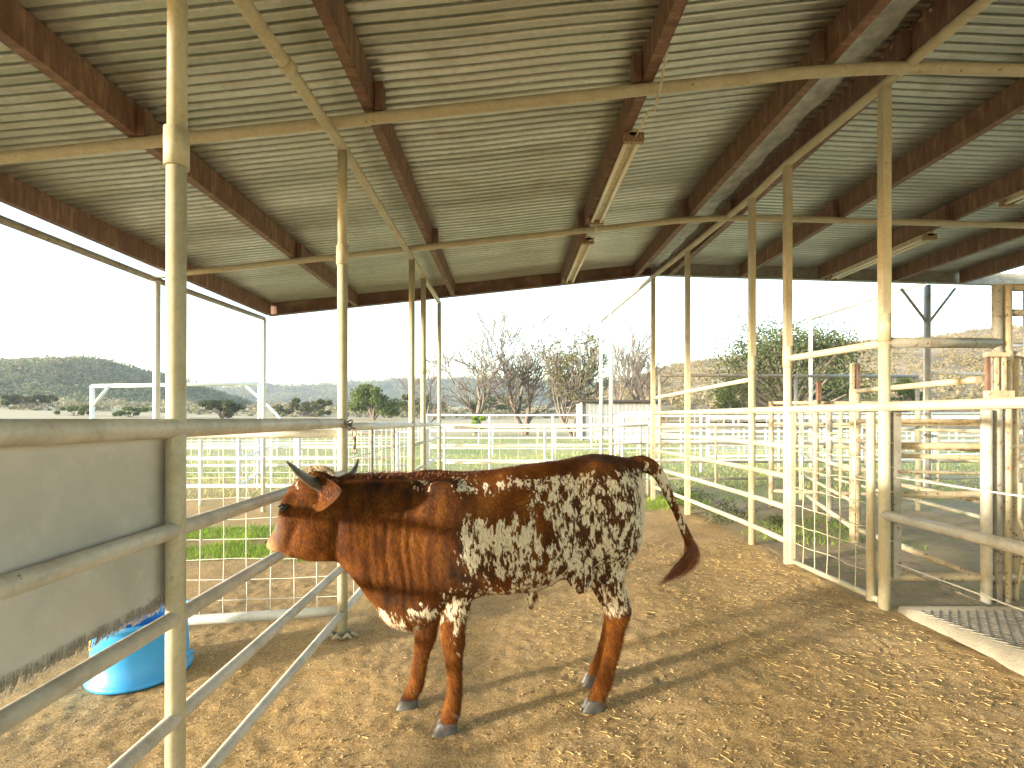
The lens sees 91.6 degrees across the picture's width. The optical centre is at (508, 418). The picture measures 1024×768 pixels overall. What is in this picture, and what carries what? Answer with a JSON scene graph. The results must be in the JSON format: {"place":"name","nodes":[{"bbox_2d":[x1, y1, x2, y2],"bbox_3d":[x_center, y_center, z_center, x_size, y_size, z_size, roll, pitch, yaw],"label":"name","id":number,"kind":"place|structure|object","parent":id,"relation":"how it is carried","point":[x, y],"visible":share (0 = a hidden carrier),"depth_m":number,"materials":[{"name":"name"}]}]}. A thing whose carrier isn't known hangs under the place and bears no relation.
{"place":"outdoors","nodes":[
{"label":"outdoors","id":0,"kind":"place"},
{"bbox_2d":[0,362,239,403],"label":"hill","id":1,"kind":"structure","parent":0,"point":[21,374],"depth_m":248.67,"materials":[{"name":"green plant"}]},
{"bbox_2d":[0,354,256,405],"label":"woodland","id":2,"kind":"object","parent":1,"relation":"on","point":[42,382],"visible":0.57,"depth_m":251.86,"materials":[{"name":"green plant"}]},
{"bbox_2d":[206,377,618,406],"bbox_3d":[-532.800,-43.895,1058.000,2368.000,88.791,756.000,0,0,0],"label":"hill","id":3,"kind":"structure","parent":0,"point":[386,388],"depth_m":877.27,"materials":[{"name":"green plant"}]},
{"bbox_2d":[197,374,620,406],"bbox_3d":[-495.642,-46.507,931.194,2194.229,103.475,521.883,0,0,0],"label":"woodland","id":4,"kind":"object","parent":3,"relation":"on","point":[363,382],"visible":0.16,"depth_m":901.26,"materials":[{"name":"green plant"}]},
{"bbox_2d":[0,403,1023,767],"bbox_3d":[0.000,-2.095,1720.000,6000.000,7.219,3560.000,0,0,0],"label":"ground","id":5,"kind":"structure","parent":0,"point":[400,747],"depth_m":2.79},
{"bbox_2d":[1,394,57,408],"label":"oak tree","id":6,"kind":"object","parent":5,"relation":"on","point":[16,399],"visible":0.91,"depth_m":109.07,"materials":[{"name":"green plant"}]},
{"bbox_2d":[54,404,95,415],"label":"juniper","id":7,"kind":"object","parent":5,"relation":"on","point":[82,409],"visible":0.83,"depth_m":90.03,"materials":[{"name":"green plant"}]},
{"bbox_2d":[112,406,148,416],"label":"juniper","id":8,"kind":"object","parent":5,"relation":"on","point":[136,411],"visible":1,"depth_m":89.61,"materials":[{"name":"green plant"}]},
{"bbox_2d":[83,599,193,694],"bbox_3d":[-2.175,1.323,2.950,0.523,0.353,0.523,0,0,-35],"label":"feed tub","id":9,"kind":"object","parent":5,"relation":"on","point":[143,668],"visible":0.46,"depth_m":2.75,"materials":[{"name":"blue plastic"}]},
{"bbox_2d":[90,382,296,463],"bbox_3d":[-9.604,0.229,15.360,6.025,2.741,0.270,0,0,-6],"label":"gate frame","id":10,"kind":"object","parent":5,"relation":"on","point":[93,402],"visible":0.5,"depth_m":15.31,"materials":[{"name":"white paint"}]},
{"bbox_2d":[0,0,441,767],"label":"pipe fence","id":11,"kind":"object","parent":5,"relation":"on","point":[96,524],"visible":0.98,"depth_m":1.59,"materials":[{"name":"beige metal"}]},
{"bbox_2d":[344,420,356,453],"bbox_3d":[-1.094,0.129,3.404,0.098,0.238,0.108,0,0,-34],"label":"chain","id":12,"kind":"object","parent":11,"relation":"hanging from","point":[353,437],"visible":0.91,"depth_m":3.39,"materials":[{"name":"silver metal"}]},
{"bbox_2d":[348,258,440,610],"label":"gate","id":13,"kind":"structure","parent":11,"relation":"attached to","point":[412,424],"depth_m":5.84,"materials":[{"name":"white metal"}]},
{"bbox_2d":[198,399,246,417],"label":"juniper","id":14,"kind":"object","parent":5,"relation":"on","point":[229,408],"visible":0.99,"depth_m":89.79,"materials":[{"name":"green plant"}]},
{"bbox_2d":[237,438,272,501],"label":"pipe fence","id":15,"kind":"object","parent":5,"relation":"on","point":[257,463],"visible":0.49,"depth_m":9.38,"materials":[{"name":"white metal"}]},
{"bbox_2d":[186,430,336,625],"bbox_3d":[-2.549,0.800,3.298,2.777,1.500,0.066,0,0,-6],"label":"fence","id":16,"kind":"object","parent":5,"relation":"on","point":[246,616],"visible":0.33,"depth_m":3.38,"materials":[{"name":"beige metal"}]},
{"bbox_2d":[0,397,575,418],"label":"woodland","id":17,"kind":"object","parent":5,"relation":"on","point":[99,406],"visible":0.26,"depth_m":119.46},
{"bbox_2d":[186,431,398,505],"bbox_3d":[-5.250,0.958,8.500,6.770,1.485,0.070,0,0,0],"label":"pipe fence","id":18,"kind":"object","parent":5,"relation":"on","point":[254,458],"visible":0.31,"depth_m":8.47,"materials":[{"name":"white metal"}]},
{"bbox_2d":[187,428,408,476],"bbox_3d":[-8.250,0.907,12.650,11.574,1.585,0.070,0,0,-1],"label":"pipe fence","id":19,"kind":"object","parent":5,"relation":"on","point":[333,447],"visible":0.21,"depth_m":12.71,"materials":[{"name":"white metal"}]},
{"bbox_2d":[187,428,408,455],"bbox_3d":[-13.000,0.930,19.500,18.098,1.540,0.080,0,0,-3],"label":"pipe fence","id":20,"kind":"object","parent":5,"relation":"on","point":[211,443],"visible":0.11,"depth_m":19.73,"materials":[{"name":"white metal"}]},
{"bbox_2d":[272,397,332,415],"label":"brush clump","id":21,"kind":"object","parent":5,"relation":"on","point":[318,408],"visible":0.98,"depth_m":109.35,"materials":[{"name":"green plant"}]},
{"bbox_2d":[326,627,357,639],"bbox_3d":[-1.135,1.471,3.399,0.222,0.050,0.125,0,0,0],"label":"concrete collar","id":22,"kind":"object","parent":5,"relation":"on","point":[350,633],"visible":0.76,"depth_m":3.37,"materials":[{"name":"grey concrete"}]},
{"bbox_2d":[348,383,404,419],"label":"juniper","id":23,"kind":"object","parent":5,"relation":"on","point":[365,397],"visible":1,"depth_m":92.97,"materials":[{"name":"green plant"}]},
{"bbox_2d":[400,394,447,412],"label":"brush clump","id":24,"kind":"object","parent":5,"relation":"on","point":[404,397],"visible":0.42,"depth_m":118.51,"materials":[{"name":"green plant"}]},
{"bbox_2d":[397,359,455,421],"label":"bare tree","id":25,"kind":"object","parent":5,"relation":"on","point":[434,411],"visible":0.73,"depth_m":59.84,"materials":[{"name":"brown plant"}]},
{"bbox_2d":[471,416,485,436],"bbox_3d":[-2.385,0.684,39.867,1.311,1.859,1.251,0,0,0],"label":"shrub","id":26,"kind":"object","parent":5,"relation":"on","point":[481,418],"visible":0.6,"depth_m":39.80,"materials":[{"name":"green plant"}]},
{"bbox_2d":[264,452,701,737],"bbox_3d":[-0.081,0.823,2.407,2.063,1.315,0.525,0,0,-10],"label":"young longhorn","id":27,"kind":"object","parent":5,"relation":"on","point":[423,553],"visible":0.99,"depth_m":2.24,"materials":[{"name":"brown"}]},
{"bbox_2d":[426,295,554,435],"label":"bare tree","id":28,"kind":"object","parent":5,"relation":"on","point":[481,402],"visible":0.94,"depth_m":40.92,"materials":[{"name":"brown plant"}]},
{"bbox_2d":[466,395,531,413],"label":"brush clump","id":29,"kind":"object","parent":5,"relation":"on","point":[473,404],"visible":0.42,"depth_m":127.28,"materials":[{"name":"green plant"}]},
{"bbox_2d":[0,0,1023,511],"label":"barn roof","id":30,"kind":"structure","parent":5,"relation":"on","point":[484,140],"depth_m":3.95,"materials":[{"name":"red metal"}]},
{"bbox_2d":[564,236,593,283],"bbox_3d":[0.940,-2.117,6.800,0.150,0.095,1.800,0,0,0],"label":"fluorescent lamp","id":31,"kind":"object","parent":30,"relation":"attached to","point":[585,246],"visible":0.99,"depth_m":6.55,"materials":[{"name":"paint"}]},
{"bbox_2d":[589,129,643,225],"bbox_3d":[0.940,-2.117,4.535,0.150,0.095,1.630,0,0,0],"label":"fluorescent lamp","id":32,"kind":"object","parent":30,"relation":"attached to","point":[630,141],"visible":1,"depth_m":4.26,"materials":[{"name":"paint"}]},
{"bbox_2d":[635,47,668,137],"bbox_3d":[0.949,-2.080,3.309,0.034,0.173,0.824,0,0,1],"label":"electric cable","id":33,"kind":"object","parent":30,"relation":"attached to","point":[659,89],"visible":1,"depth_m":3.14,"materials":[{"name":"paint"}]},
{"bbox_2d":[828,231,936,280],"bbox_3d":[5.050,-2.184,6.850,0.150,0.095,1.800,0,0,0],"label":"fluorescent lamp","id":34,"kind":"object","parent":30,"relation":"attached to","point":[920,239],"visible":0.9,"depth_m":6.50,"materials":[{"name":"paint"}]},
{"bbox_2d":[999,189,1023,206],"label":"fluorescent lamp","id":35,"kind":"object","parent":30,"relation":"attached to","point":[1014,200],"visible":1,"depth_m":4.97,"materials":[{"name":"paint"}]},
{"bbox_2d":[4,510,1023,767],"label":"clods","id":36,"kind":"object","parent":5,"relation":"on","point":[574,688],"visible":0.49,"depth_m":2.55,"materials":[{"name":"brown soil"}]},
{"bbox_2d":[462,301,580,434],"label":"bare tree","id":37,"kind":"object","parent":5,"relation":"on","point":[512,404],"visible":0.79,"depth_m":44.41,"materials":[{"name":"brown plant"}]},
{"bbox_2d":[426,414,616,469],"bbox_3d":[0.319,0.798,12.400,4.768,1.804,0.056,0,0,0],"label":"pipe fence","id":38,"kind":"object","parent":5,"relation":"on","point":[552,430],"visible":0.78,"depth_m":12.38,"materials":[{"name":"white metal"}]},
{"bbox_2d":[232,424,819,444],"bbox_3d":[0.000,1.012,28.500,44.172,1.376,0.070,0,0,-4],"label":"pipe fence","id":39,"kind":"object","parent":5,"relation":"on","point":[418,437],"visible":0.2,"depth_m":28.47,"materials":[{"name":"white metal"}]},
{"bbox_2d":[443,424,648,495],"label":"pipe gate","id":40,"kind":"structure","parent":5,"relation":"on","point":[544,444],"depth_m":8.34,"materials":[{"name":"white metal"}]},
{"bbox_2d":[529,324,620,436],"bbox_3d":[5.133,-2.813,39.508,7.200,9.471,7.532,0,0,0],"label":"bare tree","id":41,"kind":"object","parent":5,"relation":"on","point":[572,389],"visible":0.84,"depth_m":39.01,"materials":[{"name":"brown plant"}]},
{"bbox_2d":[429,425,744,456],"bbox_3d":[3.000,0.989,19.000,12.060,1.422,0.060,0,0,0],"label":"pipe fence","id":42,"kind":"object","parent":5,"relation":"on","point":[555,448],"visible":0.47,"depth_m":18.98,"materials":[{"name":"white metal"}]},
{"bbox_2d":[572,400,666,439],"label":"shed","id":43,"kind":"structure","parent":5,"relation":"on","point":[591,406],"depth_m":34.02,"materials":[{"name":"white metal"}]},
{"bbox_2d":[597,324,655,399],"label":"bare tree","id":44,"kind":"object","parent":5,"relation":"on","point":[623,371],"visible":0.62,"depth_m":60.23,"materials":[{"name":"brown plant"}]},
{"bbox_2d":[595,311,672,399],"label":"bare tree","id":45,"kind":"object","parent":5,"relation":"on","point":[635,393],"visible":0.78,"depth_m":61.17,"materials":[{"name":"brown plant"}]},
{"bbox_2d":[258,538,1023,767],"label":"straw","id":46,"kind":"object","parent":5,"relation":"on","point":[849,622],"visible":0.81,"depth_m":2.46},
{"bbox_2d":[658,487,782,529],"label":"weeds","id":47,"kind":"object","parent":5,"relation":"on","point":[778,520],"visible":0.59,"depth_m":6.55,"materials":[{"name":"green plant"}]},
{"bbox_2d":[709,378,762,429],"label":"shrub","id":48,"kind":"object","parent":5,"relation":"on","point":[725,402],"visible":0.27,"depth_m":55.48,"materials":[{"name":"green plant"}]},
{"bbox_2d":[698,313,877,429],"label":"oak tree","id":49,"kind":"object","parent":5,"relation":"on","point":[771,351],"visible":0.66,"depth_m":46.42,"materials":[{"name":"green plant"}]},
{"bbox_2d":[658,374,918,476],"bbox_3d":[5.910,0.283,10.500,5.500,2.433,0.070,0,0,0],"label":"portal frame","id":50,"kind":"object","parent":5,"relation":"on","point":[794,376],"visible":0.66,"depth_m":10.47,"materials":[{"name":"beige paint"}]},
{"bbox_2d":[590,415,1022,447],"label":"pipe fence","id":51,"kind":"object","parent":5,"relation":"on","point":[639,416],"visible":0.3,"depth_m":24.46,"materials":[{"name":"white metal"}]},
{"bbox_2d":[599,0,1023,610],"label":"pipe fence","id":52,"kind":"object","parent":5,"relation":"on","point":[881,92],"visible":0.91,"depth_m":4.06,"materials":[{"name":"beige metal"}]},
{"bbox_2d":[788,412,901,602],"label":"gate","id":53,"kind":"structure","parent":52,"relation":"attached to","point":[869,593],"depth_m":3.50,"materials":[{"name":"beige metal"}]},
{"bbox_2d":[889,284,1023,604],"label":"chute gate","id":54,"kind":"structure","parent":52,"relation":"attached to","point":[1000,576],"depth_m":3.50,"materials":[{"name":"metal"}]},
{"bbox_2d":[896,566,990,605],"bbox_3d":[2.950,1.140,3.360,0.665,0.290,0.012,0,0,3],"label":"pipe rail","id":55,"kind":"object","parent":54,"relation":"attached to","point":[955,591],"visible":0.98,"depth_m":3.36,"materials":[{"name":"beige metal"}]},
{"bbox_2d":[621,412,1022,472],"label":"pipe fence","id":56,"kind":"object","parent":5,"relation":"on","point":[701,423],"visible":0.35,"depth_m":11.92,"materials":[{"name":"white metal"}]},
{"bbox_2d":[639,426,1022,485],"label":"pipe fence","id":57,"kind":"object","parent":5,"relation":"on","point":[715,478],"visible":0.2,"depth_m":9.43,"materials":[{"name":"white metal"}]},
{"bbox_2d":[819,378,871,429],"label":"shrub","id":58,"kind":"object","parent":5,"relation":"on","point":[844,420],"visible":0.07,"depth_m":55.84,"materials":[{"name":"green plant"}]},
{"bbox_2d":[706,417,1022,458],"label":"pipe fence","id":59,"kind":"object","parent":5,"relation":"on","point":[739,431],"visible":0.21,"depth_m":15.28,"materials":[{"name":"white metal"}]},
{"bbox_2d":[807,284,923,466],"bbox_3d":[7.364,-0.465,10.150,0.084,3.930,4.100,0,0,0],"label":"overhead pipe","id":60,"kind":"object","parent":5,"relation":"on","point":[810,320],"visible":0.66,"depth_m":12.06,"materials":[{"name":"white metal"}]},
{"bbox_2d":[799,363,982,572],"bbox_3d":[3.912,0.415,5.811,0.326,1.970,4.492,0,0,16],"label":"pen fence","id":61,"kind":"object","parent":5,"relation":"on","point":[855,390],"visible":0.73,"depth_m":5.16,"materials":[{"name":"beige metal"}]},
{"bbox_2d":[769,401,1022,507],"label":"pipe fence","id":62,"kind":"object","parent":5,"relation":"on","point":[772,490],"visible":0.43,"depth_m":6.99,"materials":[{"name":"beige metal"}]},
{"bbox_2d":[891,378,922,415],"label":"shrub","id":63,"kind":"object","parent":5,"relation":"on","point":[910,393],"visible":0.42,"depth_m":59.50,"materials":[{"name":"green plant"}]},
{"bbox_2d":[792,411,1022,518],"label":"pipe fence","id":64,"kind":"object","parent":5,"relation":"on","point":[918,430],"visible":0.16,"depth_m":6.93,"materials":[{"name":"beige metal"}]},
{"bbox_2d":[898,606,1023,675],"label":"concrete slab","id":65,"kind":"structure","parent":5,"relation":"on","point":[1010,658],"depth_m":2.91,"materials":[{"name":"beige concrete"}]},
{"bbox_2d":[913,610,1023,650],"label":"metal grating","id":66,"kind":"object","parent":65,"relation":"on","point":[1019,630],"visible":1,"depth_m":2.99,"materials":[{"name":"grey metal"}]},
{"bbox_2d":[923,287,1022,486],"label":"pipe fence","id":67,"kind":"object","parent":5,"relation":"on","point":[966,373],"visible":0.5,"depth_m":8.36,"materials":[{"name":"beige metal"}]},
{"bbox_2d":[0,202,1023,386],"label":"sky","id":68,"kind":"structure","parent":0,"point":[56,300],"materials":[{"name":"white"}]},
{"bbox_2d":[186,471,979,561],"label":"grass","id":69,"kind":"structure","parent":0,"point":[241,536],"depth_m":6.16,"materials":[{"name":"green plant"}]},
{"bbox_2d":[186,439,1022,501],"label":"pasture grass","id":70,"kind":"structure","parent":0,"point":[963,481],"depth_m":14.65,"materials":[{"name":"green plant"}]},
{"bbox_2d":[557,327,1022,421],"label":"hill","id":71,"kind":"structure","parent":0,"point":[919,354],"depth_m":137.04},
{"bbox_2d":[557,323,1022,422],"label":"woodland","id":72,"kind":"object","parent":71,"relation":"on","point":[702,399],"visible":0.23,"depth_m":133.83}
]}

